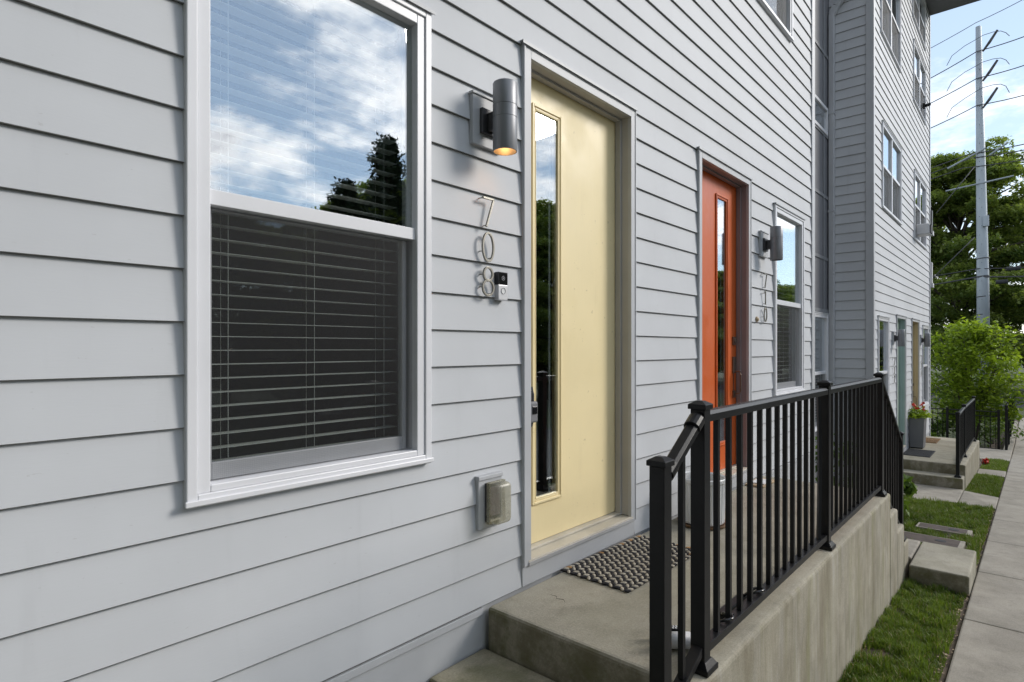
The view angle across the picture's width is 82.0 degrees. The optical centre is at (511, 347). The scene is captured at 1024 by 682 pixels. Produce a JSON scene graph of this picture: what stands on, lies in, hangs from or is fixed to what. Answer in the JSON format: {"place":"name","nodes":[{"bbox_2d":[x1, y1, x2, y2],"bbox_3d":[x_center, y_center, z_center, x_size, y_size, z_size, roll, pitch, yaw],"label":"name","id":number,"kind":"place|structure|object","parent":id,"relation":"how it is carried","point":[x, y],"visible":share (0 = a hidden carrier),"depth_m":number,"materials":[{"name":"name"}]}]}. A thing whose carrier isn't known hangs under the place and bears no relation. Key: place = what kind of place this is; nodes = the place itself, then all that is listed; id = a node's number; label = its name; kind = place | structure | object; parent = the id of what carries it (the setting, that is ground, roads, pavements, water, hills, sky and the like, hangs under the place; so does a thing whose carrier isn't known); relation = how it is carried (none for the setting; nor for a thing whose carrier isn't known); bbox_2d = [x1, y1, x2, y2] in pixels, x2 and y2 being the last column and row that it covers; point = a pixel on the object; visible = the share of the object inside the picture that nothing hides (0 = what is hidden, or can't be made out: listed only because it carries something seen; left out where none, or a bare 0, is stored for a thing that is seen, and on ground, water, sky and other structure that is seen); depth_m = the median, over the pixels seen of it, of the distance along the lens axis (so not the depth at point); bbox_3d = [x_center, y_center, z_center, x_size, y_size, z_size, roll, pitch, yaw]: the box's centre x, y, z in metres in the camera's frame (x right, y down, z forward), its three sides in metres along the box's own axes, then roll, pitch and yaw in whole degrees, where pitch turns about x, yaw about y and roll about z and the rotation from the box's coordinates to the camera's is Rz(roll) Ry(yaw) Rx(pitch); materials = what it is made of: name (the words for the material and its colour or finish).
{"place":"outdoors","nodes":[
{"label":"outdoors","id":0,"kind":"place"},
{"bbox_2d":[837,577,967,681],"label":"grass","id":1,"kind":"structure","parent":0,"point":[906,632],"depth_m":3.97,"materials":[{"name":"green plant"}]},
{"bbox_2d":[903,484,963,501],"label":"path","id":2,"kind":"structure","parent":0,"point":[942,493],"depth_m":9.41,"materials":[{"name":"concrete"}]},
{"bbox_2d":[931,363,1023,681],"bbox_3d":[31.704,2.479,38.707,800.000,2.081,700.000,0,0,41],"label":"ground","id":3,"kind":"structure","parent":0,"point":[981,441],"depth_m":30.03,"materials":[{"name":"green plant"}]},
{"bbox_2d":[0,0,828,681],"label":"townhouse","id":4,"kind":"structure","parent":3,"relation":"on","point":[654,174],"depth_m":2.50,"materials":[{"name":"paint"}]},
{"bbox_2d":[210,0,397,460],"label":"window blind","id":5,"kind":"object","parent":4,"relation":"attached to","point":[352,19],"depth_m":2.09,"materials":[{"name":"white plastic"}]},
{"bbox_2d":[183,0,435,508],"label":"window","id":6,"kind":"structure","parent":4,"relation":"in","point":[206,481],"depth_m":2.95,"materials":[{"name":"white plastic"}]},
{"bbox_2d":[478,196,494,296],"bbox_3d":[-0.115,-0.446,2.608,0.037,0.438,0.076,0,0,41],"label":"house number","id":7,"kind":"object","parent":4,"relation":"attached to","point":[490,258],"visible":1,"depth_m":2.60,"materials":[{"name":"silver metal"}]},
{"bbox_2d":[475,471,502,529],"bbox_3d":[-0.075,0.677,2.600,0.100,0.231,0.156,0,0,41],"label":"outdoor outlet","id":8,"kind":"object","parent":4,"relation":"attached to","point":[488,505],"visible":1,"depth_m":2.60,"materials":[{"name":"grey paint"}]},
{"bbox_2d":[468,78,516,155],"bbox_3d":[-0.057,-0.993,2.559,0.177,0.296,0.200,0,0,41],"label":"wall lamp","id":9,"kind":"object","parent":4,"relation":"attached to","point":[493,124],"visible":1,"depth_m":2.52,"materials":[{"name":"silver metal"}]},
{"bbox_2d":[494,272,507,300],"bbox_3d":[-0.049,-0.280,2.679,0.030,0.128,0.062,0,0,41],"label":"video doorbell","id":10,"kind":"object","parent":4,"relation":"attached to","point":[501,284],"visible":1,"depth_m":2.66,"materials":[{"name":"silver plastic"}]},
{"bbox_2d":[531,77,614,543],"bbox_3d":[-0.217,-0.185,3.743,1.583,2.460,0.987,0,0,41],"label":"door","id":11,"kind":"structure","parent":4,"relation":"in","point":[573,145],"depth_m":3.36,"materials":[{"name":"yellow paint"}]},
{"bbox_2d":[531,391,537,422],"bbox_3d":[0.097,0.290,2.917,0.046,0.159,0.060,0,0,41],"label":"lock box","id":12,"kind":"object","parent":11,"relation":"attached to","point":[534,411],"visible":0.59,"depth_m":2.90,"materials":[{"name":"metal"}]},
{"bbox_2d":[532,406,536,413],"bbox_3d":[0.113,0.308,2.903,0.004,0.038,0.036,0,0,41],"label":"dial window","id":13,"kind":"structure","parent":12,"relation":"in","point":[534,409],"depth_m":2.90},
{"bbox_2d":[702,170,740,471],"bbox_3d":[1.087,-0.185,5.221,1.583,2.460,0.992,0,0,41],"label":"door","id":14,"kind":"structure","parent":4,"relation":"in","point":[719,340],"depth_m":4.92,"materials":[{"name":"orange paint"}]},
{"bbox_2d":[762,273,766,321],"bbox_3d":[2.280,-0.452,5.323,0.037,0.438,0.076,0,0,41],"label":"house number","id":15,"kind":"object","parent":4,"relation":"attached to","point":[765,299],"visible":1,"depth_m":5.31,"materials":[{"name":"silver metal"}]},
{"bbox_2d":[758,226,782,260],"bbox_3d":[2.327,-0.930,5.261,0.177,0.296,0.200,0,0,41],"label":"wall lamp","id":16,"kind":"object","parent":4,"relation":"attached to","point":[774,244],"visible":1,"depth_m":5.21,"materials":[{"name":"silver metal"}]},
{"bbox_2d":[757,0,793,42],"bbox_3d":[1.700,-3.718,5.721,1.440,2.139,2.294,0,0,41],"label":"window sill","id":17,"kind":"structure","parent":4,"relation":"in","point":[780,11],"depth_m":5.91,"materials":[{"name":"white plastic"}]},
{"bbox_2d":[777,307,790,382],"bbox_3d":[2.690,-0.453,5.982,0.060,1.665,0.790,0,0,41],"label":"window blind","id":18,"kind":"object","parent":4,"relation":"attached to","point":[783,348],"depth_m":6.20,"materials":[{"name":"white plastic"}]},
{"bbox_2d":[772,202,805,395],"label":"window","id":19,"kind":"structure","parent":4,"relation":"in","point":[789,272],"depth_m":6.16,"materials":[{"name":"white plastic"}]},
{"bbox_2d":[815,94,827,135],"bbox_3d":[4.662,-3.560,8.955,0.045,0.430,0.960,0,0,41],"label":"window","id":20,"kind":"structure","parent":4,"relation":"in","point":[821,111],"depth_m":9.05,"materials":[{"name":"grey glass"}]},
{"bbox_2d":[815,311,828,431],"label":"window","id":21,"kind":"structure","parent":4,"relation":"in","point":[821,319],"depth_m":9.18,"materials":[{"name":"white plastic"}]},
{"bbox_2d":[429,476,907,681],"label":"stoop","id":22,"kind":"object","parent":3,"relation":"on","point":[814,617],"visible":0.69,"depth_m":2.70,"materials":[{"name":"concrete"}]},
{"bbox_2d":[560,535,690,592],"bbox_3d":[0.657,1.137,3.156,0.408,0.015,0.784,0,0,43],"label":"doormat","id":23,"kind":"object","parent":22,"relation":"on","point":[623,566],"visible":0.8,"depth_m":3.07,"materials":[{"name":"grey fabric"}]},
{"bbox_2d":[672,625,690,648],"bbox_3d":[0.618,1.111,2.260,0.119,0.064,0.113,0,0,0],"label":"floor pump","id":24,"kind":"object","parent":22,"relation":"on","point":[675,638],"visible":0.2,"depth_m":2.21,"materials":[{"name":"metal"}]},
{"bbox_2d":[677,471,724,529],"bbox_3d":[1.237,0.988,3.829,0.320,0.312,0.320,0,0,41],"label":"flower pot","id":25,"kind":"object","parent":22,"relation":"on","point":[688,500],"visible":0.3,"depth_m":3.74,"materials":[{"name":"white ceramic"}]},
{"bbox_2d":[720,587,764,622],"bbox_3d":[0.923,1.091,2.439,0.126,0.104,0.432,0,0,41],"label":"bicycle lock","id":26,"kind":"object","parent":22,"relation":"on","point":[722,613],"visible":0.46,"depth_m":2.49,"materials":[{"name":"metal"}]},
{"bbox_2d":[745,478,773,487],"bbox_3d":[2.098,1.132,4.963,0.150,0.024,0.320,0,0,41],"label":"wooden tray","id":27,"kind":"object","parent":22,"relation":"on","point":[755,482],"visible":0.34,"depth_m":4.90,"materials":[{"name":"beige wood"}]},
{"bbox_2d":[646,372,906,681],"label":"railing","id":28,"kind":"object","parent":22,"relation":"on","point":[873,450],"visible":0.91,"depth_m":2.49,"materials":[{"name":"black metal"}]},
{"bbox_2d":[829,0,979,485],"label":"townhouse","id":29,"kind":"structure","parent":3,"relation":"on","point":[882,165],"depth_m":9.85,"materials":[{"name":"paint"}]},
{"bbox_2d":[828,0,844,384],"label":"downspout","id":30,"kind":"object","parent":29,"relation":"attached to","point":[836,5],"visible":0.83,"depth_m":9.33,"materials":[{"name":"grey paint"}]},
{"bbox_2d":[877,315,889,398],"bbox_3d":[6.063,0.397,9.666,0.115,1.827,0.944,0,0,41],"label":"window","id":31,"kind":"structure","parent":29,"relation":"in","point":[883,322],"depth_m":9.86,"materials":[{"name":"white plastic"}]},
{"bbox_2d":[880,0,901,72],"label":"window","id":32,"kind":"structure","parent":29,"relation":"in","point":[891,10],"depth_m":10.50,"materials":[{"name":"white glass"}]},
{"bbox_2d":[881,120,902,224],"bbox_3d":[6.602,-2.991,10.277,0.115,1.422,1.874,0,0,41],"label":"window","id":33,"kind":"structure","parent":29,"relation":"in","point":[891,154],"depth_m":10.24,"materials":[{"name":"white plastic"}]},
{"bbox_2d":[892,329,904,345],"bbox_3d":[6.769,-0.173,10.297,0.177,0.296,0.200,0,0,41],"label":"wall lamp","id":34,"kind":"object","parent":29,"relation":"attached to","point":[900,338],"visible":1,"depth_m":10.25,"materials":[{"name":"silver metal"}]},
{"bbox_2d":[898,320,898,427],"bbox_3d":[6.648,0.665,11.524,1.583,2.460,0.964,0,0,41],"label":"door","id":35,"kind":"structure","parent":29,"relation":"in","point":[898,320],"depth_m":11.34,"materials":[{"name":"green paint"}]},
{"bbox_2d":[912,0,926,50],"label":"window","id":36,"kind":"structure","parent":29,"relation":"in","point":[919,6],"depth_m":13.07,"materials":[{"name":"white glass"}]},
{"bbox_2d":[913,169,926,249],"bbox_3d":[8.901,-2.978,12.883,0.115,1.447,1.824,0,0,41],"label":"window","id":37,"kind":"structure","parent":29,"relation":"in","point":[920,188],"depth_m":12.85,"materials":[{"name":"white glass"}]},
{"bbox_2d":[913,38,926,125],"bbox_3d":[8.845,-5.729,12.820,0.115,1.267,1.854,0,0,41],"label":"window","id":38,"kind":"structure","parent":29,"relation":"in","point":[919,68],"depth_m":12.79,"materials":[{"name":"white plastic"}]},
{"bbox_2d":[916,223,932,236],"bbox_3d":[8.634,-2.465,12.319,0.250,0.220,0.360,0,0,41],"label":"air conditioner","id":39,"kind":"object","parent":29,"relation":"attached to","point":[924,230],"depth_m":12.21,"materials":[{"name":"plastic"}]},
{"bbox_2d":[920,333,929,346],"bbox_3d":[9.031,-0.173,12.862,0.177,0.296,0.200,0,0,41],"label":"wall lamp","id":40,"kind":"object","parent":29,"relation":"attached to","point":[926,339],"visible":0.99,"depth_m":12.82,"materials":[{"name":"grey metal"}]},
{"bbox_2d":[922,325,928,405],"bbox_3d":[9.437,0.397,13.491,0.115,1.827,0.964,0,0,41],"label":"window","id":41,"kind":"structure","parent":29,"relation":"in","point":[925,328],"depth_m":13.77,"materials":[{"name":"white plastic"}]},
{"bbox_2d":[922,103,930,108],"bbox_3d":[9.253,-5.411,13.127,0.150,0.112,0.130,0,0,41],"label":"security camera","id":42,"kind":"object","parent":29,"relation":"attached to","point":[924,105],"visible":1,"depth_m":13.11,"materials":[{"name":"black plastic"}]},
{"bbox_2d":[931,262,933,287],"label":"wall unit","id":43,"kind":"structure","parent":29,"relation":"attached to","point":[932,284],"depth_m":14.09,"materials":[{"name":"white metal"}]},
{"bbox_2d":[931,210,933,235],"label":"wall unit","id":44,"kind":"structure","parent":29,"relation":"attached to","point":[932,221],"depth_m":14.15,"materials":[{"name":"grey metal"}]},
{"bbox_2d":[908,539,920,576],"bbox_3d":[3.433,2.090,5.873,0.998,0.400,0.610,0,0,41],"label":"landing","id":45,"kind":"object","parent":3,"relation":"on","point":[913,546],"visible":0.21,"depth_m":5.55,"materials":[{"name":"concrete"}]},
{"bbox_2d":[846,420,1018,681],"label":"soil strip","id":46,"kind":"object","parent":3,"relation":"on","point":[949,655],"visible":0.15,"depth_m":4.20,"materials":[{"name":"brown soil"}]},
{"bbox_2d":[857,506,994,681],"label":"leaf litter","id":47,"kind":"object","parent":46,"relation":"on","point":[952,617],"visible":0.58,"depth_m":4.33,"materials":[{"name":"beige plant"}]},
{"bbox_2d":[965,472,1003,497],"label":"grass","id":48,"kind":"structure","parent":46,"relation":"on","point":[986,484],"depth_m":10.37,"materials":[{"name":"green plant"}]},
{"bbox_2d":[979,457,989,464],"bbox_3d":[10.680,2.550,13.315,0.303,0.202,0.159,0,0,-22],"label":"plant","id":49,"kind":"object","parent":46,"relation":"on","point":[984,461],"visible":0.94,"depth_m":13.31,"materials":[{"name":"red plant"}]},
{"bbox_2d":[1000,416,1017,435],"bbox_3d":[16.438,2.546,19.617,0.609,1.009,0.584,0,0,-30],"label":"shrub","id":50,"kind":"object","parent":46,"relation":"on","point":[1012,426],"visible":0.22,"depth_m":19.55,"materials":[{"name":"green plant"}]},
{"bbox_2d":[1005,397,1013,449],"bbox_3d":[16.031,2.299,18.929,0.060,1.530,8.460,0,0,41],"label":"metal fence","id":51,"kind":"object","parent":46,"relation":"on","point":[1008,430],"visible":0.39,"depth_m":15.77,"materials":[{"name":"black metal"}]},
{"bbox_2d":[904,531,965,548],"bbox_3d":[4.613,2.181,6.529,0.640,0.130,0.400,0,-3,41],"label":"meter box","id":52,"kind":"object","parent":3,"relation":"on","point":[921,538],"visible":0.31,"depth_m":6.49,"materials":[{"name":"concrete"}]},
{"bbox_2d":[903,436,978,490],"bbox_3d":[8.358,2.413,11.469,0.979,0.865,3.940,0,0,41],"label":"stoop","id":53,"kind":"object","parent":3,"relation":"on","point":[937,468],"visible":0.39,"depth_m":10.34,"materials":[{"name":"concrete"}]},
{"bbox_2d":[908,417,926,448],"bbox_3d":[8.076,1.679,11.718,0.260,0.600,0.400,0,0,41],"label":"planter","id":54,"kind":"object","parent":53,"relation":"on","point":[917,433],"visible":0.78,"depth_m":11.58,"materials":[{"name":"stone"}]},
{"bbox_2d":[908,402,932,418],"bbox_3d":[8.064,1.236,11.729,0.564,0.340,0.848,0,0,41],"label":"geranium","id":55,"kind":"object","parent":54,"relation":"in","point":[917,412],"visible":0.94,"depth_m":11.60,"materials":[{"name":"green plant"}]},
{"bbox_2d":[903,448,935,457],"bbox_3d":[7.659,1.973,11.079,0.430,0.012,0.850,0,0,41],"label":"doormat","id":56,"kind":"object","parent":53,"relation":"on","point":[919,452],"visible":0.98,"depth_m":11.07,"materials":[{"name":"fabric"}]},
{"bbox_2d":[926,437,939,442],"bbox_3d":[8.928,1.973,12.593,0.330,0.012,0.800,0,0,41],"label":"doormat","id":57,"kind":"object","parent":53,"relation":"on","point":[932,440],"visible":0.62,"depth_m":12.51,"materials":[{"name":"brown fabric"}]},
{"bbox_2d":[954,396,976,477],"bbox_3d":[8.608,1.587,11.142,0.094,1.135,3.694,0,0,41],"label":"railing","id":58,"kind":"object","parent":53,"relation":"on","point":[965,426],"visible":1,"depth_m":10.66,"materials":[{"name":"black metal"}]},
{"bbox_2d":[909,542,975,602],"bbox_3d":[3.896,2.090,5.311,0.418,0.400,0.840,0,0,41],"label":"landing","id":59,"kind":"object","parent":3,"relation":"on","point":[950,567],"visible":0.58,"depth_m":5.11,"materials":[{"name":"concrete"}]},
{"bbox_2d":[931,411,955,436],"bbox_3d":[12.917,2.373,18.683,2.127,1.239,2.172,0,0,-19],"label":"shrub","id":60,"kind":"object","parent":3,"relation":"on","point":[951,425],"visible":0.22,"depth_m":18.14,"materials":[{"name":"green plant"}]},
{"bbox_2d":[915,522,972,535],"bbox_3d":[5.165,2.222,7.042,0.530,0.130,0.300,0,-3,41],"label":"meter box","id":61,"kind":"object","parent":3,"relation":"on","point":[945,529],"visible":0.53,"depth_m":7.02,"materials":[{"name":"concrete"}]},
{"bbox_2d":[931,386,988,427],"bbox_3d":[15.627,2.029,21.793,4.112,2.093,3.832,0,0,18],"label":"shrub","id":62,"kind":"object","parent":3,"relation":"on","point":[946,406],"visible":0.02,"depth_m":21.68,"materials":[{"name":"green plant"}]},
{"bbox_2d":[931,407,999,448],"bbox_3d":[12.055,2.334,17.369,3.620,1.260,0.060,0,0,41],"label":"metal fence","id":63,"kind":"object","parent":3,"relation":"on","point":[947,409],"visible":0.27,"depth_m":16.43,"materials":[{"name":"black metal"}]},
{"bbox_2d":[931,134,1023,392],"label":"broadleaf tree","id":64,"kind":"object","parent":3,"relation":"on","point":[1005,213],"visible":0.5,"depth_m":43.28,"materials":[{"name":"green plant"}]},
{"bbox_2d":[931,315,1023,439],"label":"young tree","id":65,"kind":"object","parent":3,"relation":"on","point":[967,343],"visible":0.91,"depth_m":17.35,"materials":[{"name":"green plant"}]},
{"bbox_2d":[946,25,1013,377],"bbox_3d":[30.751,-8.871,38.761,3.510,24.604,0.920,0,0,41],"label":"utility pole","id":66,"kind":"object","parent":3,"relation":"on","point":[982,282],"visible":0.87,"depth_m":38.53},
{"bbox_2d":[933,237,974,277],"bbox_3d":[28.700,-5.596,38.693,2.858,3.211,0.054,0,0,21],"label":"guy wire","id":67,"kind":"object","parent":66,"relation":"attached to","point":[956,255],"visible":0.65,"depth_m":38.51,"materials":[{"name":"grey metal"}]},
{"bbox_2d":[936,167,973,213],"bbox_3d":[28.968,-10.306,38.457,2.207,2.940,0.054,0,0,14],"label":"guy wire","id":68,"kind":"object","parent":66,"relation":"attached to","point":[955,190],"visible":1,"depth_m":38.44,"materials":[{"name":"grey metal"}]},
{"bbox_2d":[931,0,1021,47],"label":"power cable","id":69,"kind":"object","parent":66,"relation":"attached to","point":[974,23],"visible":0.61,"depth_m":38.80,"materials":[{"name":"black rubber"}]},
{"bbox_2d":[931,36,1023,77],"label":"power cable","id":70,"kind":"object","parent":66,"relation":"attached to","point":[975,52],"visible":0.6,"depth_m":38.68,"materials":[{"name":"black rubber"}]},
{"bbox_2d":[931,65,1023,102],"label":"power cable","id":71,"kind":"object","parent":66,"relation":"attached to","point":[975,79],"visible":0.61,"depth_m":38.71,"materials":[{"name":"black rubber"}]},
{"bbox_2d":[931,144,1023,167],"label":"power cable","id":72,"kind":"object","parent":66,"relation":"attached to","point":[977,153],"visible":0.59,"depth_m":38.59,"materials":[{"name":"black rubber"}]},
{"bbox_2d":[931,95,1023,127],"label":"power cable","id":73,"kind":"object","parent":66,"relation":"attached to","point":[975,106],"visible":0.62,"depth_m":38.71,"materials":[{"name":"black rubber"}]},
{"bbox_2d":[931,150,1023,173],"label":"power cable","id":74,"kind":"object","parent":66,"relation":"attached to","point":[979,157],"visible":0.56,"depth_m":38.43,"materials":[{"name":"black rubber"}]},
{"bbox_2d":[932,159,1023,178],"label":"power cable","id":75,"kind":"object","parent":66,"relation":"attached to","point":[979,166],"visible":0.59,"depth_m":38.56,"materials":[{"name":"black rubber"}]},
{"bbox_2d":[947,58,1008,90],"bbox_3d":[30.431,-17.944,38.493,3.253,1.430,0.036,0,0,41],"label":"jumper wire","id":76,"kind":"object","parent":66,"relation":"attached to","point":[975,66],"visible":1,"depth_m":38.51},
{"bbox_2d":[946,31,1009,65],"bbox_3d":[30.431,-19.681,38.493,3.252,1.430,0.036,0,0,41],"label":"jumper wire","id":77,"kind":"object","parent":66,"relation":"attached to","point":[975,39],"visible":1,"depth_m":38.51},
{"bbox_2d":[933,267,1023,276],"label":"power cable","id":78,"kind":"object","parent":66,"relation":"attached to","point":[973,269],"visible":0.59,"depth_m":38.81,"materials":[{"name":"black rubber"}]},
{"bbox_2d":[1006,266,1020,270],"bbox_3d":[31.854,-5.044,37.375,0.694,0.260,0.260,0,0,41],"label":"splice case","id":79,"kind":"object","parent":78,"relation":"attached to","point":[1013,268],"visible":1,"depth_m":37.31,"materials":[{"name":"plastic"}]},
{"bbox_2d":[947,84,1009,116],"bbox_3d":[30.432,-16.241,38.493,3.254,1.497,0.036,0,0,41],"label":"jumper wire","id":80,"kind":"object","parent":66,"relation":"attached to","point":[976,91],"visible":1,"depth_m":38.44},
{"bbox_2d":[934,276,1023,284],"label":"power cable","id":81,"kind":"object","parent":66,"relation":"attached to","point":[977,277],"visible":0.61,"depth_m":38.57,"materials":[{"name":"black rubber"}]},
{"bbox_2d":[996,279,1007,283],"bbox_3d":[31.422,-4.242,37.755,0.607,0.260,0.260,0,0,41],"label":"splice case","id":82,"kind":"object","parent":81,"relation":"attached to","point":[1002,281],"visible":1,"depth_m":37.68,"materials":[{"name":"plastic"}]},
{"bbox_2d":[954,406,1023,446],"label":"shrub","id":83,"kind":"object","parent":3,"relation":"on","point":[987,430],"visible":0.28,"depth_m":18.21,"materials":[{"name":"green plant"}]},
{"bbox_2d":[975,184,1023,367],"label":"broadleaf tree","id":84,"kind":"object","parent":3,"relation":"on","point":[1015,323],"visible":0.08,"depth_m":48.52,"materials":[{"name":"green plant"}]},
{"bbox_2d":[1003,421,1017,451],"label":"kerb","id":85,"kind":"structure","parent":3,"relation":"on","point":[1012,444],"depth_m":18.27,"materials":[{"name":"concrete"}]},
{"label":"soil bed","id":86,"kind":"structure","parent":3,"relation":"on","visible":0},
{"bbox_2d":[815,437,843,486],"bbox_3d":[3.830,1.546,6.792,0.798,1.184,0.769,0,0,41],"label":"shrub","id":87,"kind":"object","parent":86,"relation":"on","point":[816,458],"visible":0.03,"depth_m":6.87,"materials":[{"name":"green plant"}]},
{"bbox_2d":[903,473,917,516],"bbox_3d":[4.798,1.915,7.726,0.837,0.653,0.725,0,0,41],"label":"shrub","id":88,"kind":"object","parent":86,"relation":"on","point":[909,488],"visible":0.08,"depth_m":7.62,"materials":[{"name":"green plant"}]},
{"bbox_2d":[903,494,995,566],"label":"grass","id":89,"kind":"structure","parent":86,"relation":"on","point":[960,515],"depth_m":7.60,"materials":[{"name":"green plant"}]},
{"bbox_2d":[931,394,1023,407],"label":"cross road","id":90,"kind":"structure","parent":0,"point":[1020,406],"depth_m":36.03,"materials":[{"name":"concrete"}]},
{"bbox_2d":[931,0,1023,343],"label":"sky","id":91,"kind":"structure","parent":0,"point":[957,134],"materials":[{"name":"blue"}]},
{"bbox_2d":[959,491,998,511],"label":"path","id":92,"kind":"structure","parent":0,"point":[972,498],"depth_m":9.01,"materials":[{"name":"concrete"}]},
{"bbox_2d":[945,418,1023,681],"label":"sidewalk","id":93,"kind":"structure","parent":0,"point":[989,647],"depth_m":4.67,"materials":[{"name":"concrete"}]},
{"bbox_2d":[977,469,1005,477],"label":"path","id":94,"kind":"structure","parent":0,"point":[997,472],"depth_m":11.90,"materials":[{"name":"concrete"}]},
{"bbox_2d":[979,458,1008,470],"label":"grass","id":95,"kind":"structure","parent":0,"point":[998,464],"depth_m":13.08,"materials":[{"name":"green plant"}]},
{"bbox_2d":[979,448,1011,461],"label":"path","id":96,"kind":"structure","parent":0,"point":[984,453],"depth_m":15.11,"materials":[{"name":"concrete"}]}
]}

